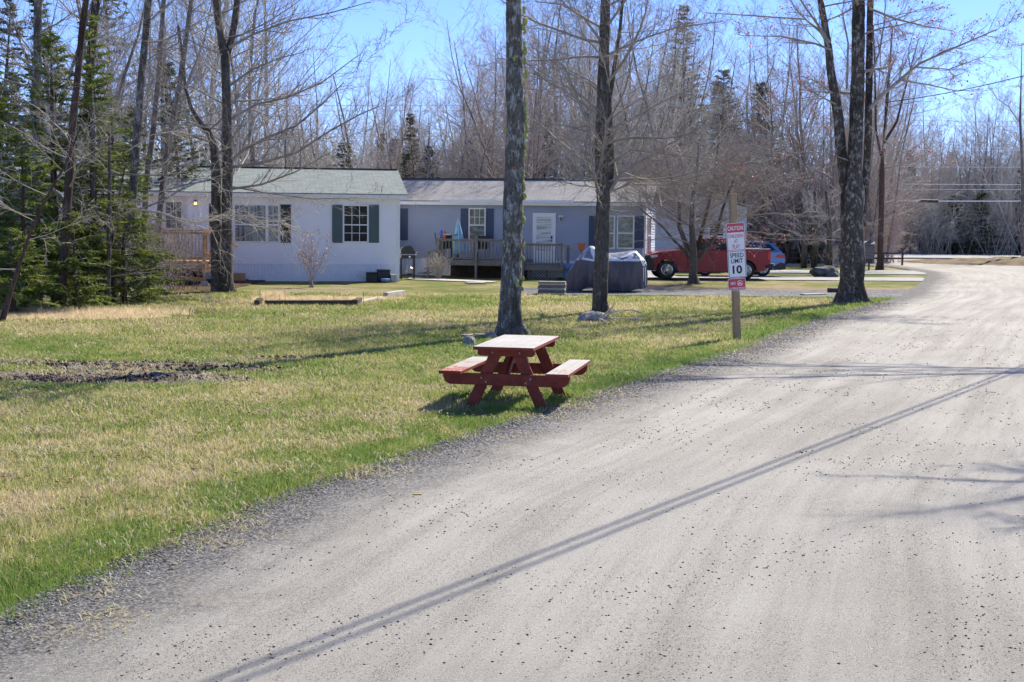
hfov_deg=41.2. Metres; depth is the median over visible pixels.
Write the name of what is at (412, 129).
fir tree
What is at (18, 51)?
bare tree
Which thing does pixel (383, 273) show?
storage box
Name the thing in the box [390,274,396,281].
beige crate
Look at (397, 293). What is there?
bed log
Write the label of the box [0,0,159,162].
bare tree
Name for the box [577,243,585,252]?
planter
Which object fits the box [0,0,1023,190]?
sky
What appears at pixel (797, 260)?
fir tree
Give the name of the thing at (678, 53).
bare tree
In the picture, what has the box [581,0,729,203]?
bare tree
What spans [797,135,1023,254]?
underbrush
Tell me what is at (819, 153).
bare tree
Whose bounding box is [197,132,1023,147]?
overhead wire
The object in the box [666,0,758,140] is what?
bare tree
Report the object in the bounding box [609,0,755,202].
bare tree
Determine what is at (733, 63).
bare tree
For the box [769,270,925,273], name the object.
concrete driveway
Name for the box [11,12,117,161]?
bare tree
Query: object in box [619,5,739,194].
bare tree
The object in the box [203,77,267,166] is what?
bare tree
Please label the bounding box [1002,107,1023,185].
bare tree
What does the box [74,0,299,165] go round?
bare tree
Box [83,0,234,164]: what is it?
bare tree
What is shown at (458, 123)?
bare tree
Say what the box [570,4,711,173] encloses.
bare tree
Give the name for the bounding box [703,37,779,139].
bare tree
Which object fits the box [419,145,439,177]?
fir tree
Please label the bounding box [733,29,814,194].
bare tree
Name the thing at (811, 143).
bare tree
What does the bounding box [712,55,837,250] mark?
bare tree
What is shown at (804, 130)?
bare tree
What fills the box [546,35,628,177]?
bare tree
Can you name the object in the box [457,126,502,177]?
bare tree
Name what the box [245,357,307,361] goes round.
bare mud
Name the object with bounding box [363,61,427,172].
bare tree
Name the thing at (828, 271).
boulder
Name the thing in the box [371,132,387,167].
fir tree
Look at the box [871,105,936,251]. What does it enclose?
bare tree
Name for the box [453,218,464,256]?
patio umbrella
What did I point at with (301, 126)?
bare tree
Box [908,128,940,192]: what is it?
bare tree
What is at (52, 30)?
bare tree
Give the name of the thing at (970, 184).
overhead wire
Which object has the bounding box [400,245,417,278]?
grill
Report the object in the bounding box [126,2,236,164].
bare tree
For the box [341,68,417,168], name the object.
bare tree
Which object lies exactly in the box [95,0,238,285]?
woods tree
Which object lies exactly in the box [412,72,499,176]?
bare tree
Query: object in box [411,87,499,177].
bare tree
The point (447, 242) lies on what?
patio chair
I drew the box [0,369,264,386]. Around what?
bare mud
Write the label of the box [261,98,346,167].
bare tree
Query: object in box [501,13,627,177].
bare tree
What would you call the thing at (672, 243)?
beige house
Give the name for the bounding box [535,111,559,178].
fir tree
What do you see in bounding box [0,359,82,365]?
bare mud
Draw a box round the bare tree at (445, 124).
[418,72,471,172]
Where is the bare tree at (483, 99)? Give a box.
[447,66,501,145]
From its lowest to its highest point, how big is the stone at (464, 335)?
0.147 m
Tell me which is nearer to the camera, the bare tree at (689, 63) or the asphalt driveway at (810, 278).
the asphalt driveway at (810, 278)
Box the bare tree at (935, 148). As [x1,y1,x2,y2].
[905,115,990,250]
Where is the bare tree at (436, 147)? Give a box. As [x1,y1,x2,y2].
[372,113,497,177]
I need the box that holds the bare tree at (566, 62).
[503,0,598,174]
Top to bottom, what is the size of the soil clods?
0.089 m
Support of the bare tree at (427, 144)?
on the forest floor
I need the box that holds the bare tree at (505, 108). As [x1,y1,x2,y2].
[450,22,564,177]
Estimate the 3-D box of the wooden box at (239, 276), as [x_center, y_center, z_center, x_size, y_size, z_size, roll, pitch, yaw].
[-10.113,-2.356,50.269,0.550,0.300,0.450,0,5,-10]
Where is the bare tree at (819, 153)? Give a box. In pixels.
[800,129,846,188]
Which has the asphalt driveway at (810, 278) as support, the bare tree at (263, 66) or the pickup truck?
the pickup truck
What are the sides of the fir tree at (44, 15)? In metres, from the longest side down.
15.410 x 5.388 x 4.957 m
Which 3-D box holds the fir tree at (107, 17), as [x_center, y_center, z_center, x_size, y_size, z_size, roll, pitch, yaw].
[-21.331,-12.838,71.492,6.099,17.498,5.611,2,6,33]
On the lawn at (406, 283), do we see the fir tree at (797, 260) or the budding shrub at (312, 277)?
the budding shrub at (312, 277)
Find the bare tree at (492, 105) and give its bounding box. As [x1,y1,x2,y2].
[445,34,553,177]
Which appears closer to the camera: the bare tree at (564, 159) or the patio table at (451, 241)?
the patio table at (451, 241)
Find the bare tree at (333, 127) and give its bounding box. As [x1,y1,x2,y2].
[313,111,359,167]
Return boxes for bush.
[202,287,219,309]
[420,249,451,278]
[815,244,839,265]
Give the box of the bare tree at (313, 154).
[290,87,343,166]
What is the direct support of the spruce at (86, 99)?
on the lawn at (406, 283)
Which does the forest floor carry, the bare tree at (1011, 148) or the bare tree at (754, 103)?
the bare tree at (1011, 148)
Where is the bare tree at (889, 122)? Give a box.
[844,65,929,170]
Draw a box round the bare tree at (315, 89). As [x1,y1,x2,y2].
[270,27,355,161]
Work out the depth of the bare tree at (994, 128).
114.19 m
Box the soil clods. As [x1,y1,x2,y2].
[0,354,324,382]
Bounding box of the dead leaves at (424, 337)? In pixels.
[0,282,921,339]
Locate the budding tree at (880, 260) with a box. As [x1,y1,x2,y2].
[787,6,977,269]
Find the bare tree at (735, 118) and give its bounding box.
[694,73,770,198]
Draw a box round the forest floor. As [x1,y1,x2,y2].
[4,252,1014,301]
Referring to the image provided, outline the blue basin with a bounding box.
[381,278,390,281]
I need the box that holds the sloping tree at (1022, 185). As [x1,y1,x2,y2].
[972,40,1023,256]
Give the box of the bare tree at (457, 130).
[393,53,505,177]
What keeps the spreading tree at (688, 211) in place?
on the lawn at (406, 283)
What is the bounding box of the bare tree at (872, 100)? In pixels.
[805,38,915,188]
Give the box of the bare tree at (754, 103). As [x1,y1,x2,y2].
[728,66,781,150]
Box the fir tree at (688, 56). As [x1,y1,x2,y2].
[655,3,723,192]
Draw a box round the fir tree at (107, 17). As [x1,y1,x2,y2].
[76,0,160,156]
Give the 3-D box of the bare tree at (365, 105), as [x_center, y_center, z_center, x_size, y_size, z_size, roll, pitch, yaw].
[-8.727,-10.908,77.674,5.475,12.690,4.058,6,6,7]
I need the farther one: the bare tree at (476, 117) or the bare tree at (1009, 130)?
the bare tree at (1009, 130)
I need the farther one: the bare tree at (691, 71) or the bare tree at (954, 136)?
the bare tree at (954, 136)
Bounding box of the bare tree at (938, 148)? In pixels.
[924,115,953,181]
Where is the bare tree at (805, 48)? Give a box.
[747,2,864,196]
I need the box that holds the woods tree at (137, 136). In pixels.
[16,0,231,290]
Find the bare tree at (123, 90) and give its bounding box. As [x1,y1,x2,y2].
[67,0,158,158]
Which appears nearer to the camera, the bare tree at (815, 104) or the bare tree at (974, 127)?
the bare tree at (815, 104)
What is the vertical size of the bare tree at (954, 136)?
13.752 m
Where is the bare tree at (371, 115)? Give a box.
[329,84,414,160]
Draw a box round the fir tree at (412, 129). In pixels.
[401,113,424,176]
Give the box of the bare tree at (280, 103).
[241,28,316,166]
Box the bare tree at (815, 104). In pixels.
[782,40,848,188]
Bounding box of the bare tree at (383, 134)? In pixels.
[357,108,407,165]
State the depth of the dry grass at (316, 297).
38.53 m
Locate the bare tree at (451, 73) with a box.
[407,15,532,177]
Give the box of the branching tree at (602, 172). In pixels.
[468,0,817,311]
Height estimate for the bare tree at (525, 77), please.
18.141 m
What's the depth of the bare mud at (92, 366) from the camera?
21.20 m
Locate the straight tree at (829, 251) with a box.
[800,181,840,265]
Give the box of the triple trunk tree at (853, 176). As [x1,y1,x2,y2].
[630,0,1023,303]
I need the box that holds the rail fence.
[786,251,903,264]
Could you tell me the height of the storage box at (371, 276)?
0.359 m
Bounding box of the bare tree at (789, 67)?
[743,1,840,177]
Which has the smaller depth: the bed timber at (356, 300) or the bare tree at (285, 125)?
the bed timber at (356, 300)
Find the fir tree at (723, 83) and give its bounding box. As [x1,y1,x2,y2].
[691,68,770,239]
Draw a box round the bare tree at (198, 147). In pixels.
[102,0,288,165]
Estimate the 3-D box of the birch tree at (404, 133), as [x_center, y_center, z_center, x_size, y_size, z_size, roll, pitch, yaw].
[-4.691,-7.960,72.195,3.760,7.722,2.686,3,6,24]
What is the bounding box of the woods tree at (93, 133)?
[2,83,138,304]
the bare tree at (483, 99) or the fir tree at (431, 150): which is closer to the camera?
the fir tree at (431, 150)
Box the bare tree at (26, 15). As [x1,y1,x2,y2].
[0,0,83,161]
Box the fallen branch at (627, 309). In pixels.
[610,306,641,312]
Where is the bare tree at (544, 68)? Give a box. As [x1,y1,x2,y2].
[482,0,621,177]
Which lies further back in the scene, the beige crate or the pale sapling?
the beige crate
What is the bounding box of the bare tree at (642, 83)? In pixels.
[553,0,683,177]
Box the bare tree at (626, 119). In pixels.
[562,45,661,178]
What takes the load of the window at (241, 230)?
in the white house at (369, 241)
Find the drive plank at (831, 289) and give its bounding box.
[827,288,837,291]
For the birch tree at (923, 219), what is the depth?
106.04 m
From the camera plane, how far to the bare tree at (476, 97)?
69.09 m
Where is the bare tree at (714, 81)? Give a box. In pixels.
[626,0,775,181]
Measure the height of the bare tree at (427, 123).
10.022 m
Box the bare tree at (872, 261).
[802,9,920,263]
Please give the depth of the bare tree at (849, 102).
84.75 m
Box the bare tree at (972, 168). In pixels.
[942,127,1008,240]
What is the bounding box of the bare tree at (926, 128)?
[915,105,942,163]
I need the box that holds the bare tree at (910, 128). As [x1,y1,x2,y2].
[813,78,928,178]
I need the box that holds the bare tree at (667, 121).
[617,69,708,193]
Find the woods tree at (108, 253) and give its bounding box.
[0,91,243,306]
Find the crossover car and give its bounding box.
[697,239,785,275]
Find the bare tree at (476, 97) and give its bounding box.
[444,1,531,177]
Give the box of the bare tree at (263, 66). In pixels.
[172,0,313,160]
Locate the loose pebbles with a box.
[10,316,1023,681]
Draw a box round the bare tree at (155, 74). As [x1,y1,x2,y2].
[97,3,206,163]
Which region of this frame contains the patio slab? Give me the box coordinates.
[407,277,494,281]
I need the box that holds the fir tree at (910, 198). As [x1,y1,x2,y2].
[900,150,926,252]
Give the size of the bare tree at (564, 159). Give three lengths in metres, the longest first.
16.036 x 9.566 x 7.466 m
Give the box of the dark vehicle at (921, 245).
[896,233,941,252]
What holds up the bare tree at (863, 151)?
on the pale yard at (808, 264)
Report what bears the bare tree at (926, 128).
on the forest floor
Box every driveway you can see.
[521,288,909,297]
[648,276,924,280]
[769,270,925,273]
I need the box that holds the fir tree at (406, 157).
[399,153,413,177]
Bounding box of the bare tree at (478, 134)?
[374,0,614,177]
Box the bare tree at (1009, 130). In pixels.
[981,109,1023,158]
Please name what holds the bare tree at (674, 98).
on the forest floor
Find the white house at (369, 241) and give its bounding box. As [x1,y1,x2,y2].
[0,165,407,280]
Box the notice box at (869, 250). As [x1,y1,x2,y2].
[864,241,875,269]
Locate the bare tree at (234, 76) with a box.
[172,0,269,164]
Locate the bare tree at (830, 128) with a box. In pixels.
[780,49,888,238]
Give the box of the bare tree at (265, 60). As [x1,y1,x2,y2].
[160,0,348,158]
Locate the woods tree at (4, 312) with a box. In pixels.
[0,104,131,321]
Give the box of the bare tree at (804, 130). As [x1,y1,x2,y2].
[779,72,829,195]
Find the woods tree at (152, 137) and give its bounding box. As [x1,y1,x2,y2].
[95,0,212,284]
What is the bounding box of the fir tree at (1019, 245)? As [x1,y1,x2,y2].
[1004,168,1020,254]
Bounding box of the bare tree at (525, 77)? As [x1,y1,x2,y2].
[454,0,563,172]
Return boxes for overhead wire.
[7,102,1023,121]
[68,127,998,143]
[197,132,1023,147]
[245,136,929,149]
[458,110,1023,126]
[558,173,1020,184]
[899,199,1020,202]
[930,189,1020,189]
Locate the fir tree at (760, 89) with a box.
[741,82,807,251]
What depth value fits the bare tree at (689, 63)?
81.83 m
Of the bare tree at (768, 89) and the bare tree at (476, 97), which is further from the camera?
the bare tree at (768, 89)
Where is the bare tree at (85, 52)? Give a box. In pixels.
[0,0,203,169]
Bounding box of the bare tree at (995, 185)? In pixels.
[983,148,1015,253]
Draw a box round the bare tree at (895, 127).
[844,86,926,170]
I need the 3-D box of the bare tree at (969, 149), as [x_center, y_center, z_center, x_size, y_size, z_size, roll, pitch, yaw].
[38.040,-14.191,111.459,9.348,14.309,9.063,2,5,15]
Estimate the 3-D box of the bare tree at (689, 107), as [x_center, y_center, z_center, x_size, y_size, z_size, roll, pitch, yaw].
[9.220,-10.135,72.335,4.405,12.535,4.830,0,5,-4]
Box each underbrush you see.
[0,201,213,301]
[141,108,751,234]
[697,134,943,263]
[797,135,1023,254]
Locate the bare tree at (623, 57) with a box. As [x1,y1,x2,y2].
[573,12,644,133]
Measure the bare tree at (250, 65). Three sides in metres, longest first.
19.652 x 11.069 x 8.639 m
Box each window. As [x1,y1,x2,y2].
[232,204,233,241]
[234,204,266,242]
[267,204,278,242]
[343,205,367,242]
[468,208,485,238]
[609,216,614,248]
[617,215,633,248]
[646,216,651,252]
[708,223,724,237]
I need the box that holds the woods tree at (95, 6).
[0,0,238,298]
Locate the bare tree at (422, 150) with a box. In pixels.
[405,108,464,177]
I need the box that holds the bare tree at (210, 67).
[152,0,259,163]
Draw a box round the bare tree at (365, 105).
[323,41,412,167]
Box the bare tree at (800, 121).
[739,3,890,242]
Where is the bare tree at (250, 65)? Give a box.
[190,0,348,166]
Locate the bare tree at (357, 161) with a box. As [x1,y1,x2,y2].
[308,53,391,167]
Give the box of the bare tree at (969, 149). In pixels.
[921,84,1023,244]
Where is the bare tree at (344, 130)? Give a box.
[297,49,389,168]
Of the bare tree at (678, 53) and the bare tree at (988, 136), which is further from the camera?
the bare tree at (988, 136)
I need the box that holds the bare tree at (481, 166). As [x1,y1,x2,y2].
[450,99,531,177]
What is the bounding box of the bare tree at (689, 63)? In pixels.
[625,26,719,133]
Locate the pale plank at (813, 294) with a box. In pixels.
[800,293,825,294]
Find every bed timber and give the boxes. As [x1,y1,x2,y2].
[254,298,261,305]
[265,300,351,305]
[352,297,361,305]
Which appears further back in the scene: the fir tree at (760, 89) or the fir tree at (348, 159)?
the fir tree at (760, 89)
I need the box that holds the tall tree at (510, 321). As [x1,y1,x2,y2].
[494,0,530,335]
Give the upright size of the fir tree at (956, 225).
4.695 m
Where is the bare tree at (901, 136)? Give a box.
[872,46,947,255]
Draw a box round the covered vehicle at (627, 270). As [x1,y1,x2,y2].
[566,246,647,291]
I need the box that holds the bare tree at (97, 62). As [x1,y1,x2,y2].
[46,9,166,162]
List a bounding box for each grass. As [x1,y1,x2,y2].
[0,289,896,342]
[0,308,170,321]
[252,294,368,299]
[258,289,288,297]
[358,295,406,299]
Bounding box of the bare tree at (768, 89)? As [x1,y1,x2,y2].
[730,29,820,185]
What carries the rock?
on the lawn at (406, 283)
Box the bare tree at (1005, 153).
[945,106,1023,249]
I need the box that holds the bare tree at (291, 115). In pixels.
[261,77,318,157]
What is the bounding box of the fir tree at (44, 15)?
[13,0,78,163]
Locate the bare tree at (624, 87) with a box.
[577,0,682,177]
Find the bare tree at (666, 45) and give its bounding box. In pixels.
[588,0,709,171]
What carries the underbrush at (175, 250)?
on the forest floor
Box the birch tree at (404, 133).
[389,117,440,177]
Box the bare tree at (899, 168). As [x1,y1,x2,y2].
[872,46,954,262]
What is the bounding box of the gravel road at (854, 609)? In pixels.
[0,259,1023,681]
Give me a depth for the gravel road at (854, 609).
9.46 m
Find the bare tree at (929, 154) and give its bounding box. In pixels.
[912,124,953,192]
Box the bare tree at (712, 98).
[658,81,746,185]
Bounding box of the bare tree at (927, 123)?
[901,70,960,179]
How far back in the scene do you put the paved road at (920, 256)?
97.08 m
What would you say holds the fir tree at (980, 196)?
on the forest floor
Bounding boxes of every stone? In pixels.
[461,334,473,338]
[463,336,475,345]
[465,282,485,283]
[485,332,496,338]
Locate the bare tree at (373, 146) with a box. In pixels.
[357,120,393,167]
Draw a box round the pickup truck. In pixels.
[645,238,774,278]
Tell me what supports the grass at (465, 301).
on the lawn at (406, 283)
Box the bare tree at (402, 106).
[350,65,446,160]
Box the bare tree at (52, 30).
[3,0,84,156]
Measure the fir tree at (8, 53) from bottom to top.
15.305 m
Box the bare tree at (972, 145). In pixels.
[958,122,989,181]
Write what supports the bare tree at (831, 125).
on the gravel junction
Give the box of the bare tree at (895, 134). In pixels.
[871,89,932,191]
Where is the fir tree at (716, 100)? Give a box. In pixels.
[709,81,722,139]
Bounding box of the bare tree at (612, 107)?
[551,14,674,178]
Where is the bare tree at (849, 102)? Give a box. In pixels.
[808,31,897,187]
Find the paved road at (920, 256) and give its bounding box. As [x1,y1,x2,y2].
[822,254,1020,258]
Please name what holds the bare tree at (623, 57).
on the forest floor
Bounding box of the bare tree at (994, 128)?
[959,76,1022,185]
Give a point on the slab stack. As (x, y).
(551, 287)
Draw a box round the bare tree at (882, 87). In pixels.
[825,0,929,177]
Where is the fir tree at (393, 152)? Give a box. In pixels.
[387,138,402,172]
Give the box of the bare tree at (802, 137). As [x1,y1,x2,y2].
[779,110,831,253]
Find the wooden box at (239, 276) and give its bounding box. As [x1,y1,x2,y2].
[233,273,245,280]
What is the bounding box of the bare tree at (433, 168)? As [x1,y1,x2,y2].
[392,100,462,177]
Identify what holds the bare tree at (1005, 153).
on the forest floor
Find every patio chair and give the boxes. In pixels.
[440,235,450,255]
[474,236,489,257]
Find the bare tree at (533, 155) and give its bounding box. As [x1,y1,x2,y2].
[458,1,596,177]
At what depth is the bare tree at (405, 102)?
87.63 m
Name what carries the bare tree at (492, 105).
on the forest floor
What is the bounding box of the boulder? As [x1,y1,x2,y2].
[809,265,838,276]
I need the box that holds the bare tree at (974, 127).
[942,91,1018,179]
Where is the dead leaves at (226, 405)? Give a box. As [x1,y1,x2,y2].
[0,295,845,620]
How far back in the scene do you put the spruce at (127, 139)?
41.46 m
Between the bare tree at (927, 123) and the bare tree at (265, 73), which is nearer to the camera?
the bare tree at (265, 73)
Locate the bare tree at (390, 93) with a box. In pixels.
[354,40,416,165]
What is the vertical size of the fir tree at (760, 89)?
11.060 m
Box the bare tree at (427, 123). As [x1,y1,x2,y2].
[402,104,445,164]
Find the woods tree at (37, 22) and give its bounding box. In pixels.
[0,0,151,299]
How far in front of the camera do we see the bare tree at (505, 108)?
70.59 m
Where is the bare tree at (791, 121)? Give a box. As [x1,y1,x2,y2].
[752,65,817,173]
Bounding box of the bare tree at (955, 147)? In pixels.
[933,123,964,181]
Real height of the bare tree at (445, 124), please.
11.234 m
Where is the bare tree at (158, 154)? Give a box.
[116,31,241,167]
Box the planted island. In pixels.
[896,256,1023,265]
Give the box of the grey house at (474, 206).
[399,178,660,277]
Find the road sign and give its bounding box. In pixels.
[726,193,746,339]
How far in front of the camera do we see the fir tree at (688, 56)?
76.75 m
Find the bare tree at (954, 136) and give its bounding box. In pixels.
[917,106,991,180]
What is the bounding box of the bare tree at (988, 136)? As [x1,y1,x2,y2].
[959,107,1003,168]
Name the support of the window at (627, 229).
in the grey house at (474, 206)
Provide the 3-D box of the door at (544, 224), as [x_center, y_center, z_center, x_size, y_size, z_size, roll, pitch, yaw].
[1.327,-4.279,56.592,0.963,2.068,0.095,2,5,11]
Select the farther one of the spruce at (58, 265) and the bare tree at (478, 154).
the bare tree at (478, 154)
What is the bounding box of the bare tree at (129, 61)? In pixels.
[28,0,189,204]
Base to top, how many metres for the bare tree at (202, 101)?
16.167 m
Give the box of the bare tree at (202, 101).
[80,0,300,174]
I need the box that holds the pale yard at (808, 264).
[785,261,875,265]
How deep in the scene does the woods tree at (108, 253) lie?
34.84 m
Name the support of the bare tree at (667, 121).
on the forest floor
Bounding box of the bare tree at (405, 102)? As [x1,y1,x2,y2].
[364,50,442,160]
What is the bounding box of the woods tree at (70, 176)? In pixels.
[0,0,188,308]
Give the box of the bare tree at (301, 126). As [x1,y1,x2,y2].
[256,46,344,165]
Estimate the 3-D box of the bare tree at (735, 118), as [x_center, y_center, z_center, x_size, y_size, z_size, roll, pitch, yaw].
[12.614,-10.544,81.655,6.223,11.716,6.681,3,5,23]
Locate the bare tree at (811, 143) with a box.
[749,38,892,262]
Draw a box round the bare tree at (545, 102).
[488,21,585,177]
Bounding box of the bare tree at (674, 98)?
[613,33,721,191]
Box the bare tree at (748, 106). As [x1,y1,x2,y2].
[695,71,802,240]
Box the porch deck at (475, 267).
[418,238,578,279]
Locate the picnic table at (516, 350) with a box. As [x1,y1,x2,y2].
[439,335,589,407]
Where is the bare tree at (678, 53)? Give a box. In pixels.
[638,0,712,164]
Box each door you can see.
[162,196,186,256]
[532,213,555,262]
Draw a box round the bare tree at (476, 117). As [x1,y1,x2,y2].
[443,22,550,177]
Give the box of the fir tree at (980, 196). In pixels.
[945,193,1013,254]
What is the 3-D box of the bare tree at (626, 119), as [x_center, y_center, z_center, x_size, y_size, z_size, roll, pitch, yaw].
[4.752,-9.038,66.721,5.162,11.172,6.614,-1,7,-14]
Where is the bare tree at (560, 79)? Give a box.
[485,0,625,177]
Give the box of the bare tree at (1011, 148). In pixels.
[995,117,1023,168]
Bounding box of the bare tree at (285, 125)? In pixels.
[241,57,331,167]
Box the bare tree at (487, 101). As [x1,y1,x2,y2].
[453,57,544,173]
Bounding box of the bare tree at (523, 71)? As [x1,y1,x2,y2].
[468,13,567,172]
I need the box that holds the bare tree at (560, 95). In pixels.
[542,28,592,175]
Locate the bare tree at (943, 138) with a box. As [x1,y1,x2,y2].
[916,115,960,175]
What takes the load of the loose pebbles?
on the gravel road at (854, 609)
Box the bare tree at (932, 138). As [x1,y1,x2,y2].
[910,111,948,181]
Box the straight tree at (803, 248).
[756,194,827,267]
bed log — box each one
[362,296,381,302]
[383,290,405,296]
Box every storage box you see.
[366,272,377,281]
[377,269,390,281]
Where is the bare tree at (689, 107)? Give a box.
[650,34,723,190]
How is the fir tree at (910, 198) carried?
on the forest floor
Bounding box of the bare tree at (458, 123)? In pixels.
[443,91,498,173]
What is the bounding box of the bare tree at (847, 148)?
[801,90,896,254]
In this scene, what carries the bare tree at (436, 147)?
on the forest floor
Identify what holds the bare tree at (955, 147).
on the forest floor
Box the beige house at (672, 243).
[654,192,751,260]
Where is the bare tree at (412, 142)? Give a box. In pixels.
[342,86,482,177]
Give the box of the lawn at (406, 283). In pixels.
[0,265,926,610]
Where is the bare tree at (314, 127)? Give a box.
[282,102,345,163]
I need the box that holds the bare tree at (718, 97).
[677,58,751,185]
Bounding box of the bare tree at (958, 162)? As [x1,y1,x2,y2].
[932,130,980,253]
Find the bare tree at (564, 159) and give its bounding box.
[459,0,622,178]
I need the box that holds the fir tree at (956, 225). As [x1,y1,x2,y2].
[925,196,986,254]
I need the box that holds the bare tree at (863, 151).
[794,94,913,214]
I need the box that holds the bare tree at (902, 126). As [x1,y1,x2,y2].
[863,75,937,176]
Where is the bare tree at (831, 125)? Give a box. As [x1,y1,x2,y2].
[801,54,873,190]
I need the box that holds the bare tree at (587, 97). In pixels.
[533,26,636,178]
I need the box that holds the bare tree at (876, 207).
[847,64,921,233]
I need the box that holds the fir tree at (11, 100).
[0,71,26,157]
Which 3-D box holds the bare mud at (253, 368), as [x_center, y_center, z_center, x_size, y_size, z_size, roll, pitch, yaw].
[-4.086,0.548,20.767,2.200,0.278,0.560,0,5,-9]
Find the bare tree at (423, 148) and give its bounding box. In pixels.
[395,117,463,176]
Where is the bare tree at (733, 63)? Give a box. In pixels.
[694,0,889,185]
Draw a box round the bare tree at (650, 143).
[612,56,696,163]
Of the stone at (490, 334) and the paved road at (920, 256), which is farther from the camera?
the paved road at (920, 256)
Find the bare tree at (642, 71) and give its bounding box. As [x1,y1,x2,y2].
[575,6,709,177]
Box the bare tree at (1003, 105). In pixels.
[966,82,1023,252]
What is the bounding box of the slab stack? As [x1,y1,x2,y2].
[537,281,565,294]
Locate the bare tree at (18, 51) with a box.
[0,1,46,152]
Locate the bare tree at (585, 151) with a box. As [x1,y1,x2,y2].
[550,46,627,178]
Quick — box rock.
[577,310,606,322]
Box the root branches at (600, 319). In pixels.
[598,303,619,322]
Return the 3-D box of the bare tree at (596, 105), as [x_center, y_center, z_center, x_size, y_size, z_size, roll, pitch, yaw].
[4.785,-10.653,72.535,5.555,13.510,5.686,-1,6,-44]
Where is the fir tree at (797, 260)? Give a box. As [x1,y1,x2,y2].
[770,208,839,262]
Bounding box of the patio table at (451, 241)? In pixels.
[443,234,457,256]
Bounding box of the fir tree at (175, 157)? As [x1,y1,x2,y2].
[144,61,210,180]
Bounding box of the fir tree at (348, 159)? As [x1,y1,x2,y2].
[329,142,358,167]
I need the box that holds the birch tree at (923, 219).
[910,191,940,243]
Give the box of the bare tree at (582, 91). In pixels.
[537,1,642,176]
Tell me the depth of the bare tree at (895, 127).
117.44 m
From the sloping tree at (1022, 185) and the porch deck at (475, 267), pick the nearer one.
the porch deck at (475, 267)
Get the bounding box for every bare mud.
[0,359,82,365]
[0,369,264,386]
[49,361,272,369]
[191,367,303,372]
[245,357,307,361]
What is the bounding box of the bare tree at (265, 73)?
[131,0,346,165]
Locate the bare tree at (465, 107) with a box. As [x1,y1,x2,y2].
[438,34,527,177]
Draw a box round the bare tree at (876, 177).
[844,71,919,226]
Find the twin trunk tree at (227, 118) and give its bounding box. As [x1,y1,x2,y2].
[66,0,433,292]
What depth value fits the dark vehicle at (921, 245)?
109.41 m
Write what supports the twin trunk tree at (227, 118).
on the lawn at (406, 283)
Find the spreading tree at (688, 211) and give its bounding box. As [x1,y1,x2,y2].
[542,98,916,283]
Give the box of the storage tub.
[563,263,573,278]
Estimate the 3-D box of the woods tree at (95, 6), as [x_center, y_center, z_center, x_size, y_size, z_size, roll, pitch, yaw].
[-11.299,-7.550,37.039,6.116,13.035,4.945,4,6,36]
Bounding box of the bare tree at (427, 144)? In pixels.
[395,117,454,174]
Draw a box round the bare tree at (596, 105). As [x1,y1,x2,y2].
[547,19,639,177]
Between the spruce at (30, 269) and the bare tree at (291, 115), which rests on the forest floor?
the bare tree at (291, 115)
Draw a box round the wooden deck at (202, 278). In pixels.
[98,229,237,284]
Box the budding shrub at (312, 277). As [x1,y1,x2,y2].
[292,226,335,287]
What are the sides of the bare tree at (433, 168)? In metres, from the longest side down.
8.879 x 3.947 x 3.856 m
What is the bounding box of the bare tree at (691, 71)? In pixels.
[651,11,737,146]
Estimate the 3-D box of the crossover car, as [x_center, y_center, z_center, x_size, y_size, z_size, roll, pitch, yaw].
[9.707,-3.685,60.051,4.420,1.586,1.790,0,5,-2]
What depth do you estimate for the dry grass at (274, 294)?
38.83 m
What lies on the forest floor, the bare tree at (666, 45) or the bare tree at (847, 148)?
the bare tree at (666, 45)
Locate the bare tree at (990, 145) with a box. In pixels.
[954,92,1018,252]
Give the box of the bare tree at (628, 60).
[558,1,661,142]
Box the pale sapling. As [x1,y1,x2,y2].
[0,103,323,302]
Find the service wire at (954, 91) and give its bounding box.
[885,75,1023,102]
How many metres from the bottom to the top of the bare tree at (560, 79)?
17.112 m
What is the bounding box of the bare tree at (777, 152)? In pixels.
[744,75,818,234]
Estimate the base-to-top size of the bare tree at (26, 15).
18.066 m
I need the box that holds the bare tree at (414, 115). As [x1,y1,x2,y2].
[384,79,450,170]
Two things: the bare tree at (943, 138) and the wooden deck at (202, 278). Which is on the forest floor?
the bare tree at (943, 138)
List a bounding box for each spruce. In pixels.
[0,26,125,301]
[0,71,58,291]
[0,97,74,280]
[0,130,94,308]
[0,226,65,313]
[36,210,119,311]
[39,12,144,303]
[69,191,185,306]
[74,95,158,284]
[101,105,166,279]
[115,258,178,299]
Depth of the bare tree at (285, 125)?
68.01 m
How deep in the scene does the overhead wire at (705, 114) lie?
89.05 m
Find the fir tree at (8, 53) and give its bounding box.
[0,0,30,155]
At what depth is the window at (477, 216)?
57.09 m
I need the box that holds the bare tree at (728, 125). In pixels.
[687,89,788,201]
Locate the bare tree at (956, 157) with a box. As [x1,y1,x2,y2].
[930,133,973,193]

